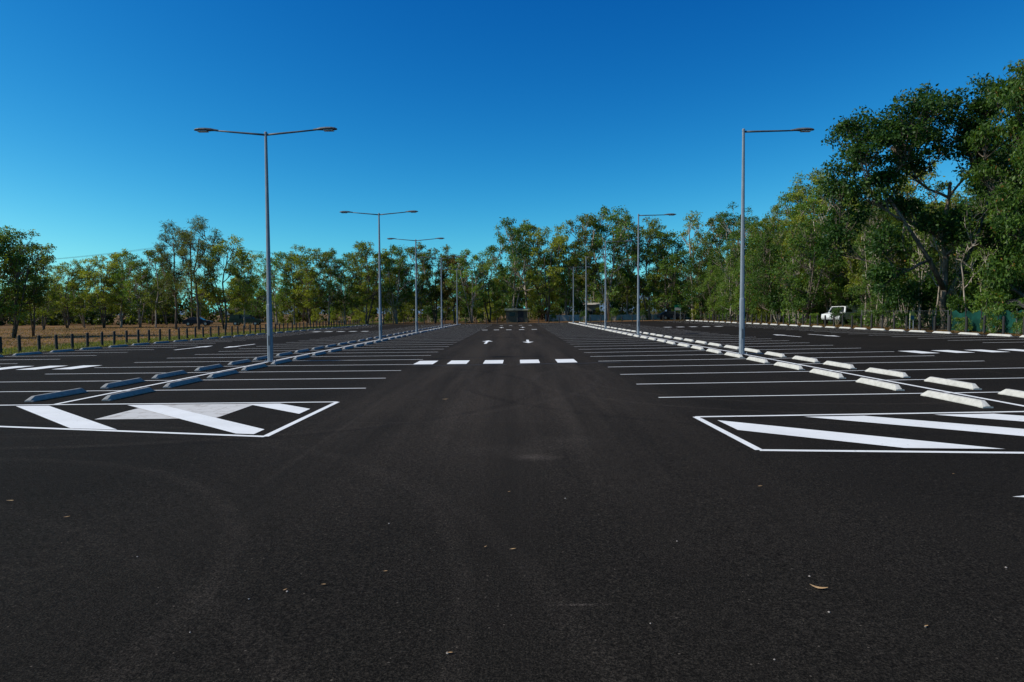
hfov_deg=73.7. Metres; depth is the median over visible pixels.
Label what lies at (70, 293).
eucalyptus tree
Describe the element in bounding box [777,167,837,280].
eucalyptus tree
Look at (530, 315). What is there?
shrub
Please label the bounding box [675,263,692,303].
eucalyptus tree
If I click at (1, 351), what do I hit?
bollard
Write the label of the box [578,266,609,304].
eucalyptus tree
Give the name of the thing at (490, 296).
leafy tree
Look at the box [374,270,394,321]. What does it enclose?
eucalyptus tree
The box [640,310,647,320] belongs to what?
shrub
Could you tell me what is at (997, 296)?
shrub
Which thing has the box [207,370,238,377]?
wheel stop
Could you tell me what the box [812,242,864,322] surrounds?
leafy tree
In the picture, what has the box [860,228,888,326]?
sapling tree
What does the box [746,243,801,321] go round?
leafy tree
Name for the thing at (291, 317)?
shrub
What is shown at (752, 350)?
wheel stop
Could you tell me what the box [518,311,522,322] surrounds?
door
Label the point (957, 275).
sapling tree
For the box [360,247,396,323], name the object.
eucalyptus tree
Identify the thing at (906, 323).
bollard
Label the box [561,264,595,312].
eucalyptus tree
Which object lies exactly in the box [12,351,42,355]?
wheel stop
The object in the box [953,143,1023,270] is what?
leafy tree
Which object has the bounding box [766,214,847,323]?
leafy tree
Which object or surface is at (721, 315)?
shrub
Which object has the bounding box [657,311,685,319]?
parked car
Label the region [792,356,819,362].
wheel stop
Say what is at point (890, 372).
wheel stop
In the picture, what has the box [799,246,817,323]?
sapling tree
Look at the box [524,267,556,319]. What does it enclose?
leafy tree
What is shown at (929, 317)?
shrub
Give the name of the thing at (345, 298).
eucalyptus tree
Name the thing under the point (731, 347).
wheel stop
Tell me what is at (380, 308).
street lamp
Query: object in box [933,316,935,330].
bollard
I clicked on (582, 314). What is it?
shrub
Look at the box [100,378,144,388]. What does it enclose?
wheel stop
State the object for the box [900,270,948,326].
shrub
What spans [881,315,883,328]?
bollard
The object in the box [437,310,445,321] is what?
shrub
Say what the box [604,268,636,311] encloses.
eucalyptus tree
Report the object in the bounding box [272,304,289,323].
shrub
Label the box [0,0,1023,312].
sky
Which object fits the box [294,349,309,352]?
wheel stop
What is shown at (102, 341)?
bollard
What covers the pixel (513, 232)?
eucalyptus tree
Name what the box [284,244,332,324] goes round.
eucalyptus tree
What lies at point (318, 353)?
wheel stop
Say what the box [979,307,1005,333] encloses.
shrub
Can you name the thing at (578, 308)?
shrub
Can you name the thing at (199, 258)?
she oak tree
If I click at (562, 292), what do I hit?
eucalyptus tree
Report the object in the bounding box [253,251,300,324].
eucalyptus tree
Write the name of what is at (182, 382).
wheel stop
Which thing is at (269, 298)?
street lamp
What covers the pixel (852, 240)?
eucalyptus tree
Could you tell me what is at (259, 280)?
eucalyptus tree
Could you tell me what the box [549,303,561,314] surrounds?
shrub
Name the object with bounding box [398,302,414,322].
shrub
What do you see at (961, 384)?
wheel stop
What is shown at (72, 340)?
bollard
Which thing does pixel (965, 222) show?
sapling tree
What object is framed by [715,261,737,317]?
leafy tree
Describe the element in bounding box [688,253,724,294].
eucalyptus tree
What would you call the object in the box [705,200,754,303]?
leafy tree
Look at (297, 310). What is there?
eucalyptus tree
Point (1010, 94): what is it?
weeping tree
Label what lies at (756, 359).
wheel stop
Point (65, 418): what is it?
hatched marking
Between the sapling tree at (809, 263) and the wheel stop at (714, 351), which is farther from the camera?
the sapling tree at (809, 263)
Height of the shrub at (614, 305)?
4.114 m
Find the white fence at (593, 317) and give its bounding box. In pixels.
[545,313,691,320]
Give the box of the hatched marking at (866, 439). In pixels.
[694,411,1023,453]
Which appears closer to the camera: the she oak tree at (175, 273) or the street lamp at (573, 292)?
the she oak tree at (175, 273)
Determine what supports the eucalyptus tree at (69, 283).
on the ground at (62, 335)
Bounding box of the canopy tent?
[966,297,1023,311]
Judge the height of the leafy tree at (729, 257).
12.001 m
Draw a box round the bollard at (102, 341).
[100,332,103,345]
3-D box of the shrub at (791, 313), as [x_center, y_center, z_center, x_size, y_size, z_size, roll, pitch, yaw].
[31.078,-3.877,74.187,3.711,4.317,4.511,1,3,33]
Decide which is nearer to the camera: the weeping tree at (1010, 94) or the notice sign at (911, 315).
the weeping tree at (1010, 94)
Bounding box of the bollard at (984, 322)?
[983,315,985,333]
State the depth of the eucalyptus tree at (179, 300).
136.54 m
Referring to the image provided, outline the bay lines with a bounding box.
[6,321,1023,406]
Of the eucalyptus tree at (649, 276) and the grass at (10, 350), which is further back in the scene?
the eucalyptus tree at (649, 276)
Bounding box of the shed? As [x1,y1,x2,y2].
[504,308,527,322]
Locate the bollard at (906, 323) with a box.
[905,316,907,329]
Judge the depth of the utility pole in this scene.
132.07 m
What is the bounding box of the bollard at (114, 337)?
[113,331,115,344]
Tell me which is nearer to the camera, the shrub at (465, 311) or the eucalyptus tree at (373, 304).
the shrub at (465, 311)
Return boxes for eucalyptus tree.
[0,229,56,337]
[0,243,60,335]
[23,282,60,329]
[48,259,93,327]
[52,281,79,324]
[59,265,100,327]
[76,252,129,327]
[89,249,141,327]
[101,274,137,323]
[111,253,161,327]
[127,245,174,327]
[138,274,166,324]
[148,272,181,324]
[153,267,183,319]
[184,278,210,324]
[193,234,258,328]
[222,278,247,312]
[223,277,251,313]
[225,251,258,327]
[246,275,274,318]
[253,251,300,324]
[278,251,310,324]
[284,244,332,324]
[289,288,310,321]
[295,280,321,322]
[302,248,346,324]
[306,281,322,315]
[321,279,347,313]
[326,252,367,323]
[342,240,393,323]
[353,274,378,311]
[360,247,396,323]
[370,244,414,323]
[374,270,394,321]
[386,273,413,321]
[391,242,434,322]
[410,272,434,316]
[412,244,455,322]
[434,285,459,320]
[444,248,496,322]
[445,274,470,318]
[469,256,511,321]
[469,277,485,320]
[484,216,537,307]
[504,218,548,317]
[521,222,572,321]
[540,239,585,314]
[560,212,609,318]
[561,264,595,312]
[570,205,640,320]
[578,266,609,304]
[602,211,647,314]
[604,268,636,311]
[619,216,675,319]
[643,249,683,311]
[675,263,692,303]
[676,211,704,319]
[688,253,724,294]
[694,212,735,319]
[745,218,786,275]
[753,202,794,320]
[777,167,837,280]
[784,219,824,322]
[829,197,889,308]
[831,187,893,324]
[873,153,954,286]
[932,191,966,307]
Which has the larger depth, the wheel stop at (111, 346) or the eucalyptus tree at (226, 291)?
the eucalyptus tree at (226, 291)
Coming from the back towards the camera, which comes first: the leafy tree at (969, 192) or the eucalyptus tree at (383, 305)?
the eucalyptus tree at (383, 305)
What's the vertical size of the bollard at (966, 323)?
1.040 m
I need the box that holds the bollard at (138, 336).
[137,330,139,342]
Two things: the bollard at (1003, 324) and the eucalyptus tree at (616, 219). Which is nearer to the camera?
the bollard at (1003, 324)
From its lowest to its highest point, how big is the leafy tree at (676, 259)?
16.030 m
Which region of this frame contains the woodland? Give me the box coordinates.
[0,198,982,325]
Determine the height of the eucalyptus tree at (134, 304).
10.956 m
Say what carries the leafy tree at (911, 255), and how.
on the ground at (62, 335)
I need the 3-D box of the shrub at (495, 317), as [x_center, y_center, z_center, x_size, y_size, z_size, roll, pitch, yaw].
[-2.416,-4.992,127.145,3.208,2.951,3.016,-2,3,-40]
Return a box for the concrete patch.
[98,404,250,418]
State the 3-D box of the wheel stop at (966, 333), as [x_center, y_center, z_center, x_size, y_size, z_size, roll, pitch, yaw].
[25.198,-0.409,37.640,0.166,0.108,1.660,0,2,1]
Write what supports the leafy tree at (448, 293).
on the ground at (62, 335)
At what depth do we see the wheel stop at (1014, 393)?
12.17 m
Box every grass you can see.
[0,323,351,348]
[0,324,361,354]
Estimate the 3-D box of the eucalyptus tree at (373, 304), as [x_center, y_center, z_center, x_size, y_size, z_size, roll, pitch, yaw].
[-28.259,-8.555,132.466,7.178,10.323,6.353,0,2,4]
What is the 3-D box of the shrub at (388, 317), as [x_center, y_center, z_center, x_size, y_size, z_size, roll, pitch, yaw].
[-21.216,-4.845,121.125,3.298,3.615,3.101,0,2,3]
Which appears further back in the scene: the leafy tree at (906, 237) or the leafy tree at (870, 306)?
the leafy tree at (906, 237)
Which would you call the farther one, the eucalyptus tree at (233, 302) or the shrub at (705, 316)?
the eucalyptus tree at (233, 302)
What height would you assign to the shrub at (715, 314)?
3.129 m
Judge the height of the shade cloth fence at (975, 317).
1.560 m
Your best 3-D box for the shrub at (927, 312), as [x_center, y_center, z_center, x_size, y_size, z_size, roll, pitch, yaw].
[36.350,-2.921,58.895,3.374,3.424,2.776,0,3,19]
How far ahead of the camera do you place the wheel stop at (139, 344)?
39.16 m
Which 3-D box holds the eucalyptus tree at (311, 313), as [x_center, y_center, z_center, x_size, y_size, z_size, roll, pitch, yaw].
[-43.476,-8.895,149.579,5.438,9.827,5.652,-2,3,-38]
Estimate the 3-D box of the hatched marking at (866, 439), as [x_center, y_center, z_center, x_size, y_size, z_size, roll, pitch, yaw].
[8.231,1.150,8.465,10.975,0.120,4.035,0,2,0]
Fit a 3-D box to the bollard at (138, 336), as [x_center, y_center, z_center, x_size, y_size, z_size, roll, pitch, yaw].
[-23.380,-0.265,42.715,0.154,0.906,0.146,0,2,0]
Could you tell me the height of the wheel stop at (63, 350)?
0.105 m
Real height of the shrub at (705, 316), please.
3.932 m
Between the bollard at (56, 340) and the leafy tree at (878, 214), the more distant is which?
the leafy tree at (878, 214)
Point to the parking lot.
(646, 524)
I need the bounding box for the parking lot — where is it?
[0,320,1023,681]
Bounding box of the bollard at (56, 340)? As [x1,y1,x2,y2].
[54,335,57,349]
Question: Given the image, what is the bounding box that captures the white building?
[584,303,600,314]
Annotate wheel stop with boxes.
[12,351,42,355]
[24,388,87,401]
[49,349,74,352]
[79,346,101,349]
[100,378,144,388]
[101,387,154,400]
[108,344,127,347]
[131,343,148,345]
[151,370,186,378]
[153,341,169,343]
[163,377,202,387]
[194,364,223,370]
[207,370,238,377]
[228,359,251,364]
[241,363,266,370]
[253,355,266,359]
[271,358,291,364]
[276,351,292,355]
[292,355,310,359]
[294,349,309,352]
[311,346,323,349]
[312,351,326,355]
[328,348,340,351]
[678,343,689,346]
[691,345,704,349]
[706,348,722,353]
[708,342,721,346]
[724,345,738,348]
[724,352,744,357]
[745,348,761,352]
[746,356,768,362]
[765,351,785,356]
[774,362,804,369]
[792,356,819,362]
[809,368,845,378]
[823,361,856,368]
[856,378,904,390]
[865,368,910,377]
[921,390,992,407]
[924,377,981,389]
[932,331,951,333]
[958,332,979,334]
[987,334,1012,336]
[998,389,1023,397]
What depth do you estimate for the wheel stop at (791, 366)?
18.65 m
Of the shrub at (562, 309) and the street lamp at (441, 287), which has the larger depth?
the shrub at (562, 309)
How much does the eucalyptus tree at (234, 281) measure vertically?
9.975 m
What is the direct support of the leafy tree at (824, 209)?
on the ground at (62, 335)
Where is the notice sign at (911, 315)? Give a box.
[909,311,914,328]
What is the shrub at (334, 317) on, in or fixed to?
on the ground at (62, 335)
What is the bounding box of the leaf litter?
[694,319,1021,335]
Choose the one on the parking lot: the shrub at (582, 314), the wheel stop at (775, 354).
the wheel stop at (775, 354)
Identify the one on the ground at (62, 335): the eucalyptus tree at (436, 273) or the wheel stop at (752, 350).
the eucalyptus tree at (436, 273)
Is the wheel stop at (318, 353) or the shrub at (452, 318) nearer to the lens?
the wheel stop at (318, 353)
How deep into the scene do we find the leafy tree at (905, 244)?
61.35 m
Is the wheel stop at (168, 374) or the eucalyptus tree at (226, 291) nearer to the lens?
the wheel stop at (168, 374)
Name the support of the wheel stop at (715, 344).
on the parking lot
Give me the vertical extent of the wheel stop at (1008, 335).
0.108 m
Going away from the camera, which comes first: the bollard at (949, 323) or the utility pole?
the bollard at (949, 323)
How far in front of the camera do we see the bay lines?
19.33 m
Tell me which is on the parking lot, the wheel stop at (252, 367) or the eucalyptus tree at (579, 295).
the wheel stop at (252, 367)
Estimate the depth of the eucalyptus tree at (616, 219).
113.98 m
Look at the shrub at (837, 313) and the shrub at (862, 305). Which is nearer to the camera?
the shrub at (837, 313)
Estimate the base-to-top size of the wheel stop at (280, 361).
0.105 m
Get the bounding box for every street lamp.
[194,127,336,361]
[340,210,417,339]
[387,238,444,331]
[420,256,461,326]
[440,268,473,323]
[572,266,589,322]
[585,256,606,324]
[604,240,631,328]
[636,213,675,334]
[736,128,814,354]
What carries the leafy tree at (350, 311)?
on the ground at (62, 335)
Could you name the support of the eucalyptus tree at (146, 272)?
on the ground at (62, 335)
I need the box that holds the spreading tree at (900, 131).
[809,72,1023,328]
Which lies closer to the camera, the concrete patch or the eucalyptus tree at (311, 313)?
the concrete patch
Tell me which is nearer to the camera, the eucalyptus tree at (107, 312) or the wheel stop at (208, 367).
the wheel stop at (208, 367)
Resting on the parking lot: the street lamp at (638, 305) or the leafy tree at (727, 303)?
the street lamp at (638, 305)
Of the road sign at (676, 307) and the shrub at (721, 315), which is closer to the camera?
the shrub at (721, 315)
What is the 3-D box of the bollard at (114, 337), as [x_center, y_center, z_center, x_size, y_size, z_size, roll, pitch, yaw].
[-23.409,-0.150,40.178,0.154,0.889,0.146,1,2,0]
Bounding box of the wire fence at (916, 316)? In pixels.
[861,310,948,329]
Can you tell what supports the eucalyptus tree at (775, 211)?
on the ground at (62, 335)
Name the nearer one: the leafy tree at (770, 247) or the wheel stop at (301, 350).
the wheel stop at (301, 350)
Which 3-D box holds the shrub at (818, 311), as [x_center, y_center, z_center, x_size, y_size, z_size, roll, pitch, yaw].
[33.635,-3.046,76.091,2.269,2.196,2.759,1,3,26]
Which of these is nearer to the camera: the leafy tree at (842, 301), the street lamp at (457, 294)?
the leafy tree at (842, 301)
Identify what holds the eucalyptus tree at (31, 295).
on the ground at (62, 335)
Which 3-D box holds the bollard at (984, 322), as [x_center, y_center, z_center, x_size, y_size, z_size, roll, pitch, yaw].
[26.990,-0.907,38.999,0.154,1.117,0.146,1,2,0]
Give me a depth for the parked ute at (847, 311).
67.85 m
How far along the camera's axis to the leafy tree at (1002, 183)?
54.81 m
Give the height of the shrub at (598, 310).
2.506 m
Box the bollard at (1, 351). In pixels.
[0,336,2,353]
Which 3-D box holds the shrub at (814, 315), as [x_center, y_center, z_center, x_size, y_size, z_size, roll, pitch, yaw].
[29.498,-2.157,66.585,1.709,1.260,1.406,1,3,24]
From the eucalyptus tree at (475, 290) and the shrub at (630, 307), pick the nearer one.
the eucalyptus tree at (475, 290)
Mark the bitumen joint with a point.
(520, 364)
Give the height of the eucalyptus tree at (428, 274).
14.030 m
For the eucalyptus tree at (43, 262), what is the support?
on the ground at (62, 335)
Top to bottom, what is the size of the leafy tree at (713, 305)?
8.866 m
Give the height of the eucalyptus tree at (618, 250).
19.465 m
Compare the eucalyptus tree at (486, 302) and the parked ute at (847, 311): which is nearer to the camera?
the parked ute at (847, 311)
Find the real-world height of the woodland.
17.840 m
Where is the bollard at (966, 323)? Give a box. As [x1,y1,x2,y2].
[965,316,967,332]
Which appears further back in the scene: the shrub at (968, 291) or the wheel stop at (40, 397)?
the shrub at (968, 291)
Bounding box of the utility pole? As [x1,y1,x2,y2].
[190,243,195,316]
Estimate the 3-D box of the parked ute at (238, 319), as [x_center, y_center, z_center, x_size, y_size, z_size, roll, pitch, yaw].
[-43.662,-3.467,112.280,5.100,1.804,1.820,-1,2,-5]
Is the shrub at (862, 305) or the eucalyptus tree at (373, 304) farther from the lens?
the eucalyptus tree at (373, 304)
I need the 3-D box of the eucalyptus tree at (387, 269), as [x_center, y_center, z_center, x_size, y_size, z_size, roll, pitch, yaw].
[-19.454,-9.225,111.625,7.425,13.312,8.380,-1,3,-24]
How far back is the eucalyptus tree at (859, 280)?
61.11 m
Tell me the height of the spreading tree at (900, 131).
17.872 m
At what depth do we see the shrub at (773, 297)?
77.54 m
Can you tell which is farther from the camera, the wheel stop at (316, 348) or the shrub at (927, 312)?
the shrub at (927, 312)
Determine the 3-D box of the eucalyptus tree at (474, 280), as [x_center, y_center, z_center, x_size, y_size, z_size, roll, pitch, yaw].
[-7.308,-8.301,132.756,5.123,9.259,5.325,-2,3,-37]
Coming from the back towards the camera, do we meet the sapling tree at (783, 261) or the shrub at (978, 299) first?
the sapling tree at (783, 261)
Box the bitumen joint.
[413,362,621,365]
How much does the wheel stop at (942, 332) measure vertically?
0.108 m
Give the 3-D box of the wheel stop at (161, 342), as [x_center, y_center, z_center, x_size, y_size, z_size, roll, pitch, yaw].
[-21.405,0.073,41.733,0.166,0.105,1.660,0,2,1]
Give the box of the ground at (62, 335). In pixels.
[0,312,1021,351]
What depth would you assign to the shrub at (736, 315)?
93.23 m
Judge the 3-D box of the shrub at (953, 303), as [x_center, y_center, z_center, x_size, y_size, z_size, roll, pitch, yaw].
[29.725,-1.887,45.690,2.735,2.603,2.250,2,3,41]
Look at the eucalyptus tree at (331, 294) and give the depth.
132.23 m
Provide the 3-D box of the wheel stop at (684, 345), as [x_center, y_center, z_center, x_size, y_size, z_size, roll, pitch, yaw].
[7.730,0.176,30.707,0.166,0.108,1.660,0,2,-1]
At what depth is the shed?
110.42 m
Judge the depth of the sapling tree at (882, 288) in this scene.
54.25 m
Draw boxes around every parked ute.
[229,314,263,324]
[821,306,859,323]
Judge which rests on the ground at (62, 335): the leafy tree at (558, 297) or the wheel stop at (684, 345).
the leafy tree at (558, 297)
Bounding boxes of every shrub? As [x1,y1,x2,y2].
[233,308,246,323]
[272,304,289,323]
[287,311,299,323]
[311,308,323,323]
[330,301,349,322]
[351,309,364,322]
[359,305,375,322]
[385,306,400,322]
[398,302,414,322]
[418,305,435,321]
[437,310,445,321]
[449,307,461,321]
[459,305,476,321]
[477,300,495,321]
[477,313,484,322]
[491,307,505,320]
[523,300,536,320]
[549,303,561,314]
[549,313,556,321]
[558,302,571,314]
[574,302,584,314]
[579,310,588,320]
[592,307,603,314]
[606,299,620,314]
[609,308,622,320]
[621,301,636,314]
[635,298,652,314]
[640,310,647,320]
[651,307,661,313]
[669,298,685,313]
[677,305,688,313]
[690,289,710,319]
[693,301,710,319]
[707,301,723,319]
[719,306,728,320]
[722,292,754,320]
[723,305,735,320]
[734,291,759,320]
[754,303,778,321]
[765,288,792,322]
[778,284,816,323]
[781,289,816,322]
[782,285,824,321]
[805,313,823,324]
[812,306,823,318]
[828,306,845,324]
[847,312,860,324]
[854,302,870,323]
[857,278,910,326]
[870,303,895,326]
[878,277,934,327]
[895,312,917,328]
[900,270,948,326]
[914,300,936,321]
[923,282,964,326]
[933,294,971,327]
[938,273,983,314]
[952,317,972,331]
[964,287,1023,311]
[968,289,1011,313]
[976,279,1023,312]
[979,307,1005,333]
[980,301,1020,330]
[1009,311,1023,333]
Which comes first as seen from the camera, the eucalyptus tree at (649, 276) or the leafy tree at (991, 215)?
the leafy tree at (991, 215)
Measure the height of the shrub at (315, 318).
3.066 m
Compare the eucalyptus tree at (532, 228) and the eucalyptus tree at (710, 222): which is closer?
the eucalyptus tree at (710, 222)
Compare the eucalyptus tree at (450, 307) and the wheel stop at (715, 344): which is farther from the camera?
the eucalyptus tree at (450, 307)
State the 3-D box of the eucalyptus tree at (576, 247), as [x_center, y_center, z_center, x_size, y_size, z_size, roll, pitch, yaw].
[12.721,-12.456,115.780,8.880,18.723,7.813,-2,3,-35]
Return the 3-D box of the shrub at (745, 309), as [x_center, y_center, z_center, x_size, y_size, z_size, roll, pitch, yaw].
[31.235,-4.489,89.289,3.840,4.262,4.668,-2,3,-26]
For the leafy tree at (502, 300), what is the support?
on the ground at (62, 335)
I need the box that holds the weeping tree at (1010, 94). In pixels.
[956,59,1023,298]
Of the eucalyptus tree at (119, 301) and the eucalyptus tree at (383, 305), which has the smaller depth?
the eucalyptus tree at (119, 301)
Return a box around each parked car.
[182,317,212,325]
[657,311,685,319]
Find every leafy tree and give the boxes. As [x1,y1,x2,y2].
[0,225,41,321]
[235,279,266,318]
[344,276,369,321]
[434,253,473,322]
[487,283,510,316]
[491,278,520,319]
[503,258,547,313]
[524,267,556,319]
[547,259,576,314]
[634,225,693,319]
[677,244,721,319]
[695,261,726,319]
[700,259,724,317]
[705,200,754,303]
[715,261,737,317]
[716,232,749,320]
[728,207,767,290]
[731,214,785,321]
[731,250,761,320]
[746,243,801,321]
[747,227,787,321]
[763,173,819,300]
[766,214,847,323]
[795,167,857,322]
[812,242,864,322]
[847,193,899,325]
[850,209,923,322]
[852,262,886,319]
[882,192,929,283]
[897,240,936,271]
[900,208,948,306]
[914,219,971,293]
[949,170,1023,286]
[951,187,992,296]
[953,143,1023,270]
[964,143,1023,309]
[986,144,1023,266]
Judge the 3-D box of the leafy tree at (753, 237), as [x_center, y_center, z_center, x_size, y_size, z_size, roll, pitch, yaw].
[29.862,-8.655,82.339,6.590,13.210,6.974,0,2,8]
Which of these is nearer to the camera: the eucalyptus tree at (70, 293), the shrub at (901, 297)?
the shrub at (901, 297)
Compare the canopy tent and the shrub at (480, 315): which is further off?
the shrub at (480, 315)
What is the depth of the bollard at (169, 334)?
46.47 m
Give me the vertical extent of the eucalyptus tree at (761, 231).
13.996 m
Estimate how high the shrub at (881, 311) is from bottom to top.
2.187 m
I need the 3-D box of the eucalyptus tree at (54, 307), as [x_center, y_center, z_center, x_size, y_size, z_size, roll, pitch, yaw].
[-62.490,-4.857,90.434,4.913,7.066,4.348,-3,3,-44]
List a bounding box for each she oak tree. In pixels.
[154,219,192,329]
[171,215,224,329]
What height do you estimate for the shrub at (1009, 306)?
1.998 m
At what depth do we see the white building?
130.74 m
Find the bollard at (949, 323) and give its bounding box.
[948,315,950,331]
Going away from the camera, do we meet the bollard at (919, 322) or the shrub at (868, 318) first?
the bollard at (919, 322)
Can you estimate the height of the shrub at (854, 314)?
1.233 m
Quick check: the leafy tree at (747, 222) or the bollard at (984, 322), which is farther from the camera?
the leafy tree at (747, 222)
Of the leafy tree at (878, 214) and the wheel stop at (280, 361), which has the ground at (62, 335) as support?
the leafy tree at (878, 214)
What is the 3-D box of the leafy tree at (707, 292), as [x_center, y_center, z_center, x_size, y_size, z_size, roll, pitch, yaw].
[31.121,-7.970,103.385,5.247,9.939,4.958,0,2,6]
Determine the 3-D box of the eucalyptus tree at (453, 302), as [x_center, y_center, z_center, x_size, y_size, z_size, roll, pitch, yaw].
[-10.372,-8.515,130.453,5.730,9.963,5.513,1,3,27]
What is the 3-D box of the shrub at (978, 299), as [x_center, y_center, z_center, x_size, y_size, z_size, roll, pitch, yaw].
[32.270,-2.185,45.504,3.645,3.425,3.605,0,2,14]
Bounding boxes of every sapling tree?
[775,242,799,322]
[780,261,795,320]
[785,250,805,320]
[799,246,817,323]
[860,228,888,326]
[868,255,890,326]
[902,214,938,306]
[904,215,942,327]
[916,201,952,316]
[939,237,973,309]
[950,200,991,309]
[973,245,1004,298]
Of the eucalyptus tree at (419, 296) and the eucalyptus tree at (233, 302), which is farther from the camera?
the eucalyptus tree at (233, 302)
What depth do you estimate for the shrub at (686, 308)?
127.23 m
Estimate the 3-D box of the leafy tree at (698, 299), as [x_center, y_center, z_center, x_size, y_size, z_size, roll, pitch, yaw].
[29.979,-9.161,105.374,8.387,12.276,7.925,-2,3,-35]
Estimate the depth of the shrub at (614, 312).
111.47 m
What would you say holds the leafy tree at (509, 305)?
on the ground at (62, 335)
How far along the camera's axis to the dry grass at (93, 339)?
70.88 m
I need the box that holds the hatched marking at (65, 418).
[0,402,338,436]
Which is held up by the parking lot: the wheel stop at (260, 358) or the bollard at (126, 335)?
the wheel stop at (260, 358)
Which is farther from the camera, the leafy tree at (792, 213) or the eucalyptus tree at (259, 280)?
the eucalyptus tree at (259, 280)
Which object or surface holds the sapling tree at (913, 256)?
on the ground at (62, 335)
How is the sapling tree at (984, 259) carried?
on the ground at (62, 335)
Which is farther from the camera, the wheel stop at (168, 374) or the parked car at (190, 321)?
the parked car at (190, 321)
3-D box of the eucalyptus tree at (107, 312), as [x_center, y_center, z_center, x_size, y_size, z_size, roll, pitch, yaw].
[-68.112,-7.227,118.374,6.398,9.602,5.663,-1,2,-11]
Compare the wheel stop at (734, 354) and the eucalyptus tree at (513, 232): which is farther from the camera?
the eucalyptus tree at (513, 232)
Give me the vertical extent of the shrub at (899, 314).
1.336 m
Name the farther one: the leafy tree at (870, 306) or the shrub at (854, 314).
the shrub at (854, 314)
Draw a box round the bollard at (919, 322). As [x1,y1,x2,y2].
[919,315,920,329]
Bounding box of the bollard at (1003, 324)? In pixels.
[1002,316,1005,333]
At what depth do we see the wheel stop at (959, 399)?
11.49 m
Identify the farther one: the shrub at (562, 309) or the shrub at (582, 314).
the shrub at (562, 309)
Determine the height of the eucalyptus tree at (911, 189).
15.903 m
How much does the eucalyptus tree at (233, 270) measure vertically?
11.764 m
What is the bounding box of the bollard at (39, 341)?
[37,335,40,349]
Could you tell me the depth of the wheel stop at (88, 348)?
34.62 m
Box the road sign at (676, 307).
[674,305,680,319]
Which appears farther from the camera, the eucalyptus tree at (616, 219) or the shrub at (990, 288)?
the eucalyptus tree at (616, 219)
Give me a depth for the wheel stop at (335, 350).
30.04 m
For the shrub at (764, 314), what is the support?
on the ground at (62, 335)
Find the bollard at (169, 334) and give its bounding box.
[168,329,170,339]
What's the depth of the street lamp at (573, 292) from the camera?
97.67 m
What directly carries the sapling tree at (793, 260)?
on the ground at (62, 335)
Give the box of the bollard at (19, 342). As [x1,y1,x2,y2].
[17,335,21,352]
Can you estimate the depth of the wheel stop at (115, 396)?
14.00 m
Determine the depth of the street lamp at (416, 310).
59.05 m
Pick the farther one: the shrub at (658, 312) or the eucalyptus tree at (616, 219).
the shrub at (658, 312)
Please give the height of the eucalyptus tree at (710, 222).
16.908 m
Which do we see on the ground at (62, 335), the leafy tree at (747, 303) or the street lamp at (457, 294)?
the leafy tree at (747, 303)
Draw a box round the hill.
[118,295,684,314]
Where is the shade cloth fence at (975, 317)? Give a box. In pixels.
[951,308,1023,333]
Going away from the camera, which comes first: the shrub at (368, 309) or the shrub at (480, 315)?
the shrub at (480, 315)
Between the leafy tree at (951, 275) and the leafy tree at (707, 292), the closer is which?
the leafy tree at (951, 275)
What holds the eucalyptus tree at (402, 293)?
on the ground at (62, 335)
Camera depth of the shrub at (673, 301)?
122.93 m
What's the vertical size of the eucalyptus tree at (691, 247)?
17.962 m
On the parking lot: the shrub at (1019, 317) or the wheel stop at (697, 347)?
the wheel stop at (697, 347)
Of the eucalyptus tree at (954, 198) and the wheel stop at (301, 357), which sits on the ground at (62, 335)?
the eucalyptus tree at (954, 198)
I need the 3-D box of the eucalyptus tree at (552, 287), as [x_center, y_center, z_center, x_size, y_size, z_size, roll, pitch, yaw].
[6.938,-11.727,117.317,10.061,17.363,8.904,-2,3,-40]
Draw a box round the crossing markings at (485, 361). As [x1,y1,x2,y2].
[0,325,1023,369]
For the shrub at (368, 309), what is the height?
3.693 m
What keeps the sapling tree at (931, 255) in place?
on the ground at (62, 335)
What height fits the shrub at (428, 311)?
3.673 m
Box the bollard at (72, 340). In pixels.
[70,334,73,348]
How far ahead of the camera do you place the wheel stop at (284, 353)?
27.76 m
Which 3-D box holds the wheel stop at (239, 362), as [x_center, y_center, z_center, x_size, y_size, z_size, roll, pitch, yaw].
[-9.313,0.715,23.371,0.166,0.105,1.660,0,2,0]
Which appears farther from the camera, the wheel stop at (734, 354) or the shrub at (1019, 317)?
the shrub at (1019, 317)
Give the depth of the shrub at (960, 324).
41.93 m
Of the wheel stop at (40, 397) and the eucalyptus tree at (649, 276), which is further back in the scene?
the eucalyptus tree at (649, 276)
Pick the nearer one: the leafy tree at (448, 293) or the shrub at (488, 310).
the leafy tree at (448, 293)
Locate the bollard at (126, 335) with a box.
[125,330,127,343]
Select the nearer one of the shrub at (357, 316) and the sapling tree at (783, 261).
the sapling tree at (783, 261)
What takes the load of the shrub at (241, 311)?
on the ground at (62, 335)
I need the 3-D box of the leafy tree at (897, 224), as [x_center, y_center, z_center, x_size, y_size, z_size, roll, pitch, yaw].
[36.654,-7.605,64.920,7.660,12.334,7.238,0,2,14]
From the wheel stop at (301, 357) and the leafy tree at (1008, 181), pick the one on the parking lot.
the wheel stop at (301, 357)
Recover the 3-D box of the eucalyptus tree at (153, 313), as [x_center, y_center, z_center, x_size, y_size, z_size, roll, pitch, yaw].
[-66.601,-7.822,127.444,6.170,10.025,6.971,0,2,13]
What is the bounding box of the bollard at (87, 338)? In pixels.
[86,332,88,346]
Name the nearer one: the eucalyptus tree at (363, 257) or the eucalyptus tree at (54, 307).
the eucalyptus tree at (54, 307)

